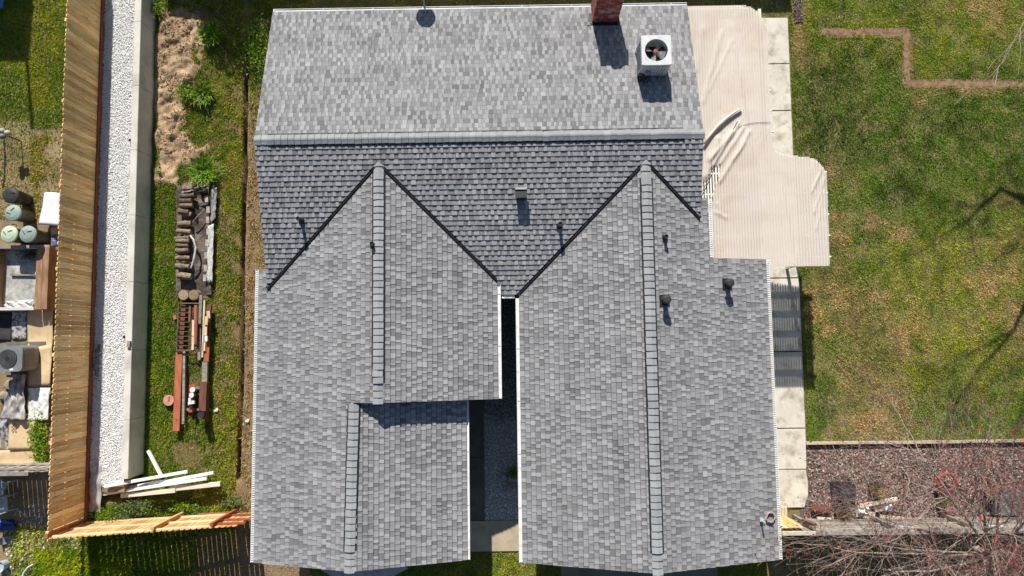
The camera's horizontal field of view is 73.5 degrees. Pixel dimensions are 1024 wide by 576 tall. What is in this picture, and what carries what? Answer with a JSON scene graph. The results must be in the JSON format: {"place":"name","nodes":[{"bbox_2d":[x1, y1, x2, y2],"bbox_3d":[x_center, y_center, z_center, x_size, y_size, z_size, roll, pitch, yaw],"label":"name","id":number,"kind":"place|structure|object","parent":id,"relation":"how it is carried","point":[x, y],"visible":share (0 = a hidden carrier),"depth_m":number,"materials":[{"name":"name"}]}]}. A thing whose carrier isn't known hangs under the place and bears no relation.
{"place":"outdoors","nodes":[
{"label":"outdoors","id":0,"kind":"place"},
{"bbox_2d":[0,128,21,141],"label":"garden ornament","id":1,"kind":"object","parent":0,"point":[4,133],"visible":1,"depth_m":20.34,"materials":[{"name":"white metal"}]},
{"bbox_2d":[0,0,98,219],"bbox_3d":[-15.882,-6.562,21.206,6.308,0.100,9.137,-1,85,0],"label":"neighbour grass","id":2,"kind":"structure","parent":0,"point":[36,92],"depth_m":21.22,"materials":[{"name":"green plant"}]},
{"bbox_2d":[0,0,141,575],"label":"neighbour yard","id":3,"kind":"structure","parent":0,"point":[31,487],"depth_m":20.93,"materials":[{"name":"soil"}]},
{"bbox_2d":[0,419,8,449],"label":"grey tarp","id":4,"kind":"object","parent":3,"relation":"on","point":[4,433],"visible":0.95,"depth_m":20.32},
{"bbox_2d":[0,313,11,340],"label":"dark sheet","id":5,"kind":"object","parent":3,"relation":"on","point":[5,325],"visible":1,"depth_m":20.59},
{"bbox_2d":[0,519,14,530],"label":"blue bucket","id":6,"kind":"object","parent":3,"relation":"on","point":[6,524],"visible":1,"depth_m":19.84,"materials":[{"name":"plastic"}]},
{"bbox_2d":[0,476,18,496],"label":"plastic chair","id":7,"kind":"object","parent":3,"relation":"on","point":[3,484],"visible":0.88,"depth_m":19.79,"materials":[{"name":"grey plastic"}]},
{"bbox_2d":[0,492,18,514],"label":"plastic chair","id":8,"kind":"object","parent":3,"relation":"on","point":[3,505],"visible":0.95,"depth_m":19.75,"materials":[{"name":"blue plastic"}]},
{"bbox_2d":[1,224,28,243],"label":"trash bin","id":9,"kind":"object","parent":3,"relation":"on","point":[9,234],"visible":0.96,"depth_m":20.09,"materials":[{"name":"green plastic"}]},
{"bbox_2d":[3,186,33,205],"bbox_3d":[-14.762,-2.733,20.541,0.486,0.775,0.542,-1,85,0],"label":"trash bin","id":10,"kind":"object","parent":3,"relation":"on","point":[12,195],"visible":1,"depth_m":20.21,"materials":[{"name":"grey plastic"}]},
{"bbox_2d":[12,311,26,338],"bbox_3d":[-14.775,1.110,20.564,0.441,0.046,0.852,-1,85,0],"label":"stained mat","id":11,"kind":"object","parent":3,"relation":"on","point":[19,318],"visible":0.98,"depth_m":20.55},
{"bbox_2d":[0,449,39,462],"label":"cardboard sheet","id":12,"kind":"object","parent":3,"relation":"on","point":[13,456],"visible":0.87,"depth_m":20.22,"materials":[{"name":"beige cardboard"}]},
{"bbox_2d":[5,203,35,222],"bbox_3d":[-14.667,-2.210,20.497,0.486,0.775,0.542,-1,85,0],"label":"trash bin","id":13,"kind":"object","parent":3,"relation":"on","point":[15,212],"visible":1,"depth_m":20.17,"materials":[{"name":"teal plastic"}]},
{"bbox_2d":[8,419,35,449],"bbox_3d":[-14.445,4.313,20.214,0.831,0.070,0.894,-1,85,0],"label":"cardboard sheet","id":14,"kind":"object","parent":3,"relation":"on","point":[18,435],"visible":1,"depth_m":20.22,"materials":[{"name":"beige cardboard"}]},
{"bbox_2d":[0,341,45,374],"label":"outdoor unit","id":15,"kind":"object","parent":3,"relation":"on","point":[16,359],"visible":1,"depth_m":19.82,"materials":[{"name":"metal"}]},
{"bbox_2d":[0,245,57,310],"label":"wooden planter","id":16,"kind":"object","parent":3,"relation":"on","point":[26,279],"visible":0.98,"depth_m":20.61,"materials":[{"name":"brown wood"}]},
{"bbox_2d":[4,300,32,306],"bbox_3d":[-14.730,0.483,20.504,0.836,0.170,0.262,-1,85,0],"label":"plastic bag","id":17,"kind":"object","parent":16,"relation":"in","point":[24,303],"visible":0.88,"depth_m":20.49,"materials":[{"name":"white plastic"}]},
{"bbox_2d":[16,249,36,260],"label":"dead plant","id":18,"kind":"object","parent":16,"relation":"in","point":[31,256],"visible":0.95,"depth_m":20.64,"materials":[{"name":"black plant"}]},
{"bbox_2d":[19,224,50,243],"bbox_3d":[-14.189,-1.579,20.441,0.508,0.775,0.563,-1,85,0],"label":"trash bin","id":19,"kind":"object","parent":3,"relation":"on","point":[29,234],"visible":1,"depth_m":20.11,"materials":[{"name":"teal plastic"}]},
{"bbox_2d":[23,407,49,462],"bbox_3d":[-13.962,4.382,20.175,0.940,0.359,1.788,-1,85,0],"label":"weed","id":20,"kind":"object","parent":3,"relation":"on","point":[38,433],"visible":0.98,"depth_m":20.11,"materials":[{"name":"green plant"}]},
{"bbox_2d":[27,388,49,420],"bbox_3d":[-14.008,3.434,20.284,0.670,0.088,0.969,-1,85,0],"label":"white wrap","id":21,"kind":"object","parent":3,"relation":"on","point":[38,397],"visible":1,"depth_m":20.28,"materials":[{"name":"white plastic"}]},
{"bbox_2d":[0,462,77,475],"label":"weathered fence","id":22,"kind":"object","parent":3,"relation":"on","point":[15,469],"visible":0.7,"depth_m":19.14,"materials":[{"name":"grey wood"}]},
{"bbox_2d":[27,344,51,386],"bbox_3d":[-14.081,2.309,20.429,0.752,0.087,1.271,-1,85,0],"label":"cardboard sheet","id":23,"kind":"object","parent":3,"relation":"on","point":[39,376],"visible":0.82,"depth_m":20.40,"materials":[{"name":"beige cardboard"}]},
{"bbox_2d":[29,440,49,473],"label":"weed","id":24,"kind":"object","parent":3,"relation":"on","point":[39,458],"visible":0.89,"depth_m":20.10,"materials":[{"name":"green plant"}]},
{"bbox_2d":[27,310,52,345],"bbox_3d":[-14.127,1.179,20.556,0.775,0.102,1.229,-1,85,0],"label":"cardboard sheet","id":25,"kind":"object","parent":3,"relation":"on","point":[40,325],"visible":0.93,"depth_m":20.56,"materials":[{"name":"beige cardboard"}]},
{"bbox_2d":[4,496,91,575],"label":"shrub","id":26,"kind":"object","parent":3,"relation":"on","point":[23,533],"visible":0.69,"depth_m":20.08,"materials":[{"name":"green plant"}]},
{"bbox_2d":[38,192,59,225],"bbox_3d":[-13.821,-2.345,20.493,0.816,0.318,1.054,-1,85,0],"label":"white sheet","id":27,"kind":"object","parent":3,"relation":"on","point":[49,214],"visible":0.9,"depth_m":20.42,"materials":[{"name":"white plastic"}]},
{"bbox_2d":[51,227,57,252],"bbox_3d":[-13.810,-1.456,20.687,0.209,0.074,0.796,-1,85,0],"label":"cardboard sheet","id":28,"kind":"object","parent":3,"relation":"on","point":[54,236],"visible":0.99,"depth_m":20.67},
{"bbox_2d":[45,0,105,541],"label":"cedar fence","id":29,"kind":"object","parent":3,"relation":"on","point":[86,23],"visible":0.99,"depth_m":19.84,"materials":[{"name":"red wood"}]},
{"bbox_2d":[104,470,187,487],"bbox_3d":[-10.816,5.650,20.314,2.230,0.584,0.090,-9,85,0],"label":"vinyl post","id":30,"kind":"object","parent":3,"relation":"on","point":[145,478],"visible":1,"depth_m":20.27,"materials":[{"name":"white plastic"}]},
{"bbox_2d":[89,0,134,486],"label":"white gravel","id":31,"kind":"structure","parent":0,"point":[116,203],"depth_m":20.77,"materials":[{"name":"white gravel"}]},
{"bbox_2d":[89,463,101,511],"bbox_3d":[-12.243,5.863,20.114,0.350,0.142,1.400,-1,85,0],"label":"fabric flap","id":32,"kind":"object","parent":31,"relation":"on","point":[95,493],"visible":1,"depth_m":20.10,"materials":[{"name":"white fabric"}]},
{"bbox_2d":[94,344,100,380],"bbox_3d":[-12.364,2.222,20.418,0.160,0.142,1.100,-1,85,0],"label":"fabric flap","id":33,"kind":"object","parent":31,"relation":"on","point":[97,361],"visible":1,"depth_m":20.41,"materials":[{"name":"black fabric"}]},
{"bbox_2d":[82,0,315,575],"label":"side yard","id":34,"kind":"structure","parent":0,"point":[172,160],"depth_m":21.38,"materials":[{"name":"green plant"}]},
{"bbox_2d":[7,526,132,575],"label":"verge grass","id":35,"kind":"structure","parent":34,"relation":"on","point":[45,567],"depth_m":20.04,"materials":[{"name":"green plant"}]},
{"bbox_2d":[83,506,119,522],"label":"weed","id":36,"kind":"object","parent":34,"relation":"on","point":[101,515],"visible":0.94,"depth_m":20.03,"materials":[{"name":"green plant"}]},
{"bbox_2d":[108,496,159,518],"bbox_3d":[-11.226,6.499,20.336,1.690,0.359,0.744,-1,85,0],"label":"weed","id":37,"kind":"object","parent":34,"relation":"on","point":[135,505],"visible":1,"depth_m":20.25,"materials":[{"name":"green plant"}]},
{"bbox_2d":[44,509,250,538],"bbox_3d":[-10.017,6.692,19.563,4.986,2.427,0.144,-2,85,0],"label":"rail fence","id":38,"kind":"object","parent":34,"relation":"on","point":[178,521],"visible":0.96,"depth_m":19.43,"materials":[{"name":"brown wood"}]},
{"bbox_2d":[129,479,166,486],"bbox_3d":[-11.019,5.875,20.458,1.439,0.080,0.090,-11,85,0],"label":"vinyl post","id":39,"kind":"object","parent":34,"relation":"on","point":[164,480],"visible":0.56,"depth_m":20.44,"materials":[{"name":"white plastic"}]},
{"bbox_2d":[129,471,214,487],"bbox_3d":[-10.598,5.825,20.479,3.419,0.150,0.090,-10,85,0],"label":"vinyl post","id":40,"kind":"object","parent":39,"relation":"on","point":[189,477],"visible":0.56,"depth_m":20.45,"materials":[{"name":"white plastic"}]},
{"bbox_2d":[101,477,207,495],"bbox_3d":[-10.626,5.884,20.354,3.118,0.229,0.090,-8,85,0],"label":"vinyl post","id":41,"kind":"object","parent":40,"relation":"on","point":[161,485],"visible":1,"depth_m":20.32,"materials":[{"name":"white plastic"}]},
{"bbox_2d":[120,488,176,497],"bbox_3d":[-10.802,6.091,20.408,1.606,0.170,0.130,-5,85,0],"label":"vinyl post","id":42,"kind":"object","parent":34,"relation":"on","point":[147,492],"visible":1,"depth_m":20.35,"materials":[{"name":"white plastic"}]},
{"bbox_2d":[146,450,162,474],"bbox_3d":[-10.774,5.272,20.687,0.085,0.260,0.878,-36,86,-2],"label":"vinyl post","id":43,"kind":"object","parent":34,"relation":"on","point":[154,462],"visible":0.85,"depth_m":20.66,"materials":[{"name":"white plastic"}]},
{"bbox_2d":[150,0,170,23],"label":"weed","id":44,"kind":"object","parent":34,"relation":"on","point":[156,8],"visible":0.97,"depth_m":21.84,"materials":[{"name":"green plant"}]},
{"bbox_2d":[163,395,173,405],"bbox_3d":[-10.496,3.442,20.999,0.330,0.177,0.328,-1,85,0],"label":"terracotta disc","id":45,"kind":"object","parent":34,"relation":"on","point":[168,400],"visible":0.98,"depth_m":20.96,"materials":[{"name":"orange ceramic"}]},
{"bbox_2d":[154,9,203,182],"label":"soil clods","id":46,"kind":"object","parent":34,"relation":"on","point":[168,80],"visible":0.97,"depth_m":21.84,"materials":[{"name":"brown soil"}]},
{"bbox_2d":[178,305,185,349],"bbox_3d":[-10.133,1.211,21.070,0.160,0.050,1.372,1,85,1],"label":"board","id":47,"kind":"object","parent":34,"relation":"on","point":[181,327],"visible":1,"depth_m":21.05,"materials":[{"name":"brown wood"}]},
{"bbox_2d":[170,70,194,110],"bbox_3d":[-10.242,-6.316,21.673,0.893,0.294,1.266,36,86,3],"label":"weed","id":48,"kind":"object","parent":34,"relation":"on","point":[185,91],"visible":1,"depth_m":21.60,"materials":[{"name":"green plant"}]},
{"bbox_2d":[178,290,189,300],"bbox_3d":[-10.108,0.224,21.238,0.346,0.268,0.341,-1,85,0],"label":"stump","id":49,"kind":"object","parent":34,"relation":"on","point":[183,295],"visible":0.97,"depth_m":21.11,"materials":[{"name":"brown wood"}]},
{"bbox_2d":[182,351,186,423],"bbox_3d":[-10.008,3.029,20.948,0.075,0.090,2.208,-1,85,0],"label":"board","id":50,"kind":"object","parent":34,"relation":"on","point":[184,389],"visible":1,"depth_m":20.92,"materials":[{"name":"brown wood"}]},
{"bbox_2d":[173,352,182,430],"bbox_3d":[-10.175,3.143,20.889,0.200,0.040,2.379,0,85,0],"label":"board","id":51,"kind":"object","parent":50,"relation":"on","point":[177,390],"visible":1,"depth_m":20.87,"materials":[{"name":"wood"}]},
{"bbox_2d":[164,498,205,515],"bbox_3d":[-9.826,6.608,20.657,1.167,0.365,0.526,-1,85,0],"label":"weed","id":52,"kind":"object","parent":34,"relation":"on","point":[184,506],"visible":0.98,"depth_m":20.59,"materials":[{"name":"green plant"}]},
{"bbox_2d":[188,290,201,300],"bbox_3d":[-9.795,0.224,21.236,0.346,0.268,0.341,-1,85,0],"label":"stump","id":53,"kind":"object","parent":34,"relation":"on","point":[193,294],"visible":0.92,"depth_m":21.11,"materials":[{"name":"brown wood"}]},
{"bbox_2d":[176,184,214,295],"bbox_3d":[-9.890,-1.495,21.417,1.176,0.179,3.515,-1,85,0],"label":"tarp","id":54,"kind":"object","parent":34,"relation":"on","point":[199,236],"visible":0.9,"depth_m":21.44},
{"bbox_2d":[176,272,192,279],"bbox_3d":[-10.081,-0.367,21.123,0.438,0.238,0.226,5,85,1],"label":"log","id":55,"kind":"object","parent":54,"relation":"on","point":[184,276],"visible":1,"depth_m":21.04,"materials":[{"name":"brown wood"}]},
{"bbox_2d":[177,220,192,227],"bbox_3d":[-10.152,-1.986,21.307,0.395,0.222,0.217,-5,85,0],"label":"log","id":56,"kind":"object","parent":54,"relation":"on","point":[184,223],"visible":1,"depth_m":21.23,"materials":[{"name":"brown wood"}]},
{"bbox_2d":[206,224,213,282],"bbox_3d":[-9.350,-1.081,21.260,0.189,0.095,1.835,-1,85,0],"label":"plastic strip","id":57,"kind":"object","parent":54,"relation":"on","point":[210,249],"visible":1,"depth_m":21.25,"materials":[{"name":"white plastic"}]},
{"bbox_2d":[210,187,216,222],"bbox_3d":[-9.310,-2.573,21.418,0.181,0.109,1.147,-1,85,0],"label":"plastic flap","id":58,"kind":"object","parent":54,"relation":"on","point":[213,203],"visible":1,"depth_m":21.42,"materials":[{"name":"grey plastic"}]},
{"bbox_2d":[169,481,221,490],"bbox_3d":[-9.461,5.925,20.492,1.520,0.170,0.130,-6,85,0],"label":"vinyl post","id":59,"kind":"object","parent":34,"relation":"on","point":[199,485],"visible":1,"depth_m":20.43,"materials":[{"name":"white plastic"}]},
{"bbox_2d":[197,325,201,359],"bbox_3d":[-9.540,1.669,20.957,0.090,0.060,1.054,-1,85,0],"label":"board","id":60,"kind":"object","parent":34,"relation":"on","point":[199,355],"visible":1,"depth_m":20.93,"materials":[{"name":"grey wood"}]},
{"bbox_2d":[176,303,200,350],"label":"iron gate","id":61,"kind":"structure","parent":60,"relation":"on","point":[190,330],"depth_m":20.95,"materials":[{"name":"brown metal"}]},
{"bbox_2d":[198,295,202,323],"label":"board","id":62,"kind":"object","parent":61,"relation":"on","point":[200,309],"visible":1,"depth_m":20.92,"materials":[{"name":"grey wood"}]},
{"bbox_2d":[179,147,224,194],"bbox_3d":[-9.657,-3.687,21.486,1.326,0.422,1.263,40,87,3],"label":"grass tussock","id":63,"kind":"object","parent":34,"relation":"on","point":[201,170],"depth_m":21.41,"materials":[{"name":"green plant"}]},
{"bbox_2d":[183,78,221,109],"bbox_3d":[-9.761,-6.098,21.717,1.028,0.323,1.147,30,86,3],"label":"grass tussock","id":64,"kind":"object","parent":34,"relation":"on","point":[203,94],"depth_m":21.67,"materials":[{"name":"green plant"}]},
{"bbox_2d":[205,382,209,420],"bbox_3d":[-9.290,3.459,20.927,0.080,0.100,1.189,-1,85,0],"label":"board","id":65,"kind":"object","parent":34,"relation":"on","point":[207,419],"visible":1,"depth_m":20.91,"materials":[{"name":"brown wood"}]},
{"bbox_2d":[198,382,208,418],"bbox_3d":[-9.341,3.393,20.782,0.210,0.140,1.100,1,85,0],"label":"board","id":66,"kind":"object","parent":65,"relation":"on","point":[203,396],"visible":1,"depth_m":20.73,"materials":[{"name":"brown wood"}]},
{"bbox_2d":[202,362,208,381],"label":"board","id":67,"kind":"object","parent":65,"relation":"on","point":[205,367],"visible":1,"depth_m":20.86,"materials":[{"name":"brown wood"}]},
{"bbox_2d":[205,304,211,340],"bbox_3d":[-9.315,1.113,21.052,0.120,0.090,1.208,2,85,1],"label":"board","id":68,"kind":"object","parent":34,"relation":"on","point":[209,307],"visible":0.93,"depth_m":21.03,"materials":[{"name":"wood"}]},
{"bbox_2d":[203,341,209,361],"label":"board","id":69,"kind":"object","parent":68,"relation":"on","point":[206,355],"visible":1,"depth_m":20.90,"materials":[{"name":"wood"}]},
{"bbox_2d":[201,300,205,356],"bbox_3d":[-9.406,1.242,20.922,0.045,0.040,1.736,0,85,0],"label":"board","id":70,"kind":"object","parent":69,"relation":"on","point":[204,302],"visible":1,"depth_m":20.91,"materials":[{"name":"brown wood"}]},
{"bbox_2d":[195,18,226,47],"bbox_3d":[-9.577,-8.038,21.877,1.165,0.322,1.087,27,86,3],"label":"grass tussock","id":71,"kind":"object","parent":34,"relation":"on","point":[210,33],"depth_m":21.82,"materials":[{"name":"green plant"}]},
{"bbox_2d":[217,494,250,509],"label":"weed","id":72,"kind":"object","parent":34,"relation":"on","point":[233,501],"visible":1,"depth_m":20.67,"materials":[{"name":"green plant"}]},
{"bbox_2d":[237,5,268,79],"bbox_3d":[-8.162,-7.543,21.788,1.302,0.407,3.239,10,85,1],"label":"weed","id":73,"kind":"object","parent":34,"relation":"on","point":[255,43],"visible":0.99,"depth_m":21.74,"materials":[{"name":"green plant"}]},
{"bbox_2d":[316,0,793,50],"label":"back grass","id":74,"kind":"structure","parent":0,"point":[530,2],"depth_m":22.04,"materials":[{"name":"green plant"}]},
{"bbox_2d":[561,566,717,575],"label":"driveway","id":75,"kind":"structure","parent":0,"point":[571,571],"depth_m":20.55,"materials":[{"name":"concrete"}]},
{"bbox_2d":[309,0,1023,575],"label":"yard","id":76,"kind":"structure","parent":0,"point":[799,560],"depth_m":21.31,"materials":[{"name":"green plant"}]},
{"bbox_2d":[469,399,518,551],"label":"walkway","id":77,"kind":"structure","parent":76,"relation":"on","point":[499,535],"depth_m":20.72,"materials":[{"name":"concrete"}]},
{"bbox_2d":[484,295,518,520],"bbox_3d":[-0.143,3.595,21.050,1.443,0.100,6.868,-1,85,0],"label":"pebble bed","id":78,"kind":"object","parent":76,"relation":"on","point":[512,301],"visible":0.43,"depth_m":20.96,"materials":[{"name":"grey gravel"}]},
{"bbox_2d":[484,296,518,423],"bbox_3d":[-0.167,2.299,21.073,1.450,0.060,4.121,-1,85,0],"label":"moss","id":79,"kind":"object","parent":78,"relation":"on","point":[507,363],"visible":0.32,"depth_m":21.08,"materials":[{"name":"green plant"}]},
{"bbox_2d":[504,483,516,495],"bbox_3d":[-0.045,6.095,20.731,0.344,0.280,0.362,37,86,3],"label":"boulder","id":80,"kind":"object","parent":78,"relation":"on","point":[510,489],"visible":1,"depth_m":20.64,"materials":[{"name":"grey stone"}]},
{"bbox_2d":[250,0,782,575],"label":"house","id":81,"kind":"structure","parent":76,"relation":"on","point":[436,184],"depth_m":18.02,"materials":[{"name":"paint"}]},
{"bbox_2d":[635,35,671,83],"bbox_3d":[3.724,-5.970,18.161,0.781,1.024,1.045,-1,85,0],"label":"air conditioner","id":82,"kind":"object","parent":81,"relation":"on","point":[653,53],"visible":1,"depth_m":17.80,"materials":[{"name":"paint"}]},
{"bbox_2d":[309,552,767,575],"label":"front lawn grass","id":83,"kind":"structure","parent":76,"relation":"on","point":[538,568],"depth_m":20.60,"materials":[{"name":"green plant"}]},
{"bbox_2d":[701,9,830,268],"bbox_3d":[6.730,-4.205,20.396,4.082,2.435,7.471,-1,85,0],"label":"patio cover","id":84,"kind":"object","parent":76,"relation":"on","point":[707,195],"visible":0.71,"depth_m":19.09,"materials":[{"name":"paint"}]},
{"bbox_2d":[687,5,829,266],"bbox_3d":[6.548,-4.306,19.109,4.337,0.150,7.476,-1,85,0],"label":"shade cloth","id":85,"kind":"object","parent":84,"relation":"on","point":[769,202],"visible":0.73,"depth_m":19.08,"materials":[{"name":"beige fabric"}]},
{"bbox_2d":[780,507,816,527],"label":"side gate","id":86,"kind":"structure","parent":76,"relation":"on","point":[785,519],"depth_m":19.73,"materials":[{"name":"brown wood"}]},
{"bbox_2d":[754,328,1023,575],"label":"maple tree","id":87,"kind":"object","parent":76,"relation":"on","point":[985,553],"visible":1,"depth_m":17.33,"materials":[{"name":"brown plant"}]},
{"bbox_2d":[781,513,1023,535],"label":"board fence","id":88,"kind":"object","parent":76,"relation":"on","point":[840,525],"visible":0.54,"depth_m":19.60,"materials":[{"name":"brown wood"}]},
{"bbox_2d":[800,446,1023,518],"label":"mulch bed","id":89,"kind":"object","parent":76,"relation":"on","point":[803,509],"visible":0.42,"depth_m":20.75,"materials":[{"name":"brown wood"}]},
{"bbox_2d":[830,481,856,499],"bbox_3d":[9.928,6.064,20.599,0.720,0.244,0.540,-1,85,0],"label":"black tray","id":90,"kind":"object","parent":89,"relation":"on","point":[846,487],"visible":0.74,"depth_m":20.50,"materials":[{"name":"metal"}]},
{"bbox_2d":[833,505,856,521],"bbox_3d":[9.826,6.691,20.354,0.709,0.629,0.724,-1,85,0],"label":"plant pot","id":91,"kind":"object","parent":89,"relation":"on","point":[841,512],"visible":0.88,"depth_m":20.31,"materials":[{"name":"brown ceramic"}]},
{"bbox_2d":[856,511,874,518],"bbox_3d":[10.525,6.744,20.439,0.556,0.040,0.200,8,85,1],"label":"wood scrap","id":92,"kind":"object","parent":89,"relation":"on","point":[873,514],"visible":0.5,"depth_m":20.42,"materials":[{"name":"beige wood"}]},
{"bbox_2d":[858,507,868,513],"bbox_3d":[10.435,6.603,20.372,0.320,0.153,0.200,-1,85,0],"label":"plastic bag","id":93,"kind":"object","parent":92,"relation":"on","point":[864,510],"visible":0.69,"depth_m":20.36,"materials":[{"name":"white plastic"}]},
{"bbox_2d":[859,497,897,507],"bbox_3d":[10.887,6.370,20.387,1.136,0.070,0.100,-11,85,-1],"label":"wood scrap","id":94,"kind":"object","parent":93,"relation":"on","point":[878,502],"visible":0.71,"depth_m":20.35,"materials":[{"name":"beige wood"}]},
{"bbox_2d":[868,480,887,498],"bbox_3d":[10.829,5.925,20.402,0.636,0.646,0.701,36,86,3],"label":"plant pot","id":95,"kind":"object","parent":89,"relation":"on","point":[876,489],"visible":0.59,"depth_m":20.31,"materials":[{"name":"brown ceramic"}]},
{"bbox_2d":[895,439,965,509],"bbox_3d":[11.847,5.512,19.759,1.285,2.001,2.190,31,86,3],"label":"bare sapling","id":96,"kind":"object","parent":89,"relation":"on","point":[908,466],"visible":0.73,"depth_m":19.96,"materials":[{"name":"brown plant"}]},
{"bbox_2d":[936,472,957,491],"bbox_3d":[12.922,5.766,20.393,0.609,0.130,0.570,-1,85,0],"label":"red hose","id":97,"kind":"object","parent":89,"relation":"on","point":[952,475],"visible":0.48,"depth_m":20.36,"materials":[{"name":"rubber"}]},
{"bbox_2d":[935,490,959,509],"bbox_3d":[12.883,6.279,20.381,0.643,0.600,0.707,-1,85,0],"label":"plant pot","id":98,"kind":"object","parent":89,"relation":"on","point":[940,499],"visible":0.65,"depth_m":20.35,"materials":[{"name":"brown ceramic"}]},
{"bbox_2d":[942,421,1023,495],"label":"budded shrub","id":99,"kind":"object","parent":89,"relation":"on","point":[1011,432],"visible":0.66,"depth_m":19.81,"materials":[{"name":"brown plant"}]},
{"bbox_2d":[991,486,1023,515],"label":"deck panel","id":100,"kind":"structure","parent":89,"relation":"on","point":[1009,506],"depth_m":20.37,"materials":[{"name":"grey wood"}]},
{"bbox_2d":[806,439,1023,444],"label":"timber edging","id":101,"kind":"object","parent":76,"relation":"on","point":[881,442],"visible":0.65,"depth_m":20.71,"materials":[{"name":"wood"}]},
{"bbox_2d":[954,7,1023,104],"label":"bare tree","id":102,"kind":"object","parent":76,"relation":"on","point":[996,70],"visible":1,"depth_m":13.75,"materials":[{"name":"brown plant"}]},
{"bbox_2d":[763,18,807,506],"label":"path","id":103,"kind":"structure","parent":0,"point":[786,332],"depth_m":21.06,"materials":[{"name":"concrete"}]},
{"bbox_2d":[793,0,803,22],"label":"leaf litter","id":104,"kind":"object","parent":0,"point":[796,5],"visible":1,"depth_m":21.94,"materials":[{"name":"brown plant"}]},
{"bbox_2d":[819,27,1023,89],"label":"bare path","id":105,"kind":"structure","parent":0,"point":[906,34],"depth_m":21.79,"materials":[{"name":"soil"}]},
{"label":"ground","id":106,"kind":"structure","parent":0,"visible":0},
{"bbox_2d":[121,0,156,478],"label":"retaining wall","id":107,"kind":"structure","parent":106,"relation":"on","point":[136,329],"depth_m":20.94,"materials":[{"name":"concrete"}]},
{"bbox_3d":[-14.534,3.757,20.308,0.382,0.190,0.318,-1,85,0],"label":"rock","id":108,"kind":"object","parent":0,"visible":0},
{"bbox_2d":[0,374,25,420],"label":"dirty cloth","id":109,"kind":"object","parent":108,"relation":"on","point":[14,404],"visible":1,"depth_m":20.17,"materials":[{"name":"grey fabric"}]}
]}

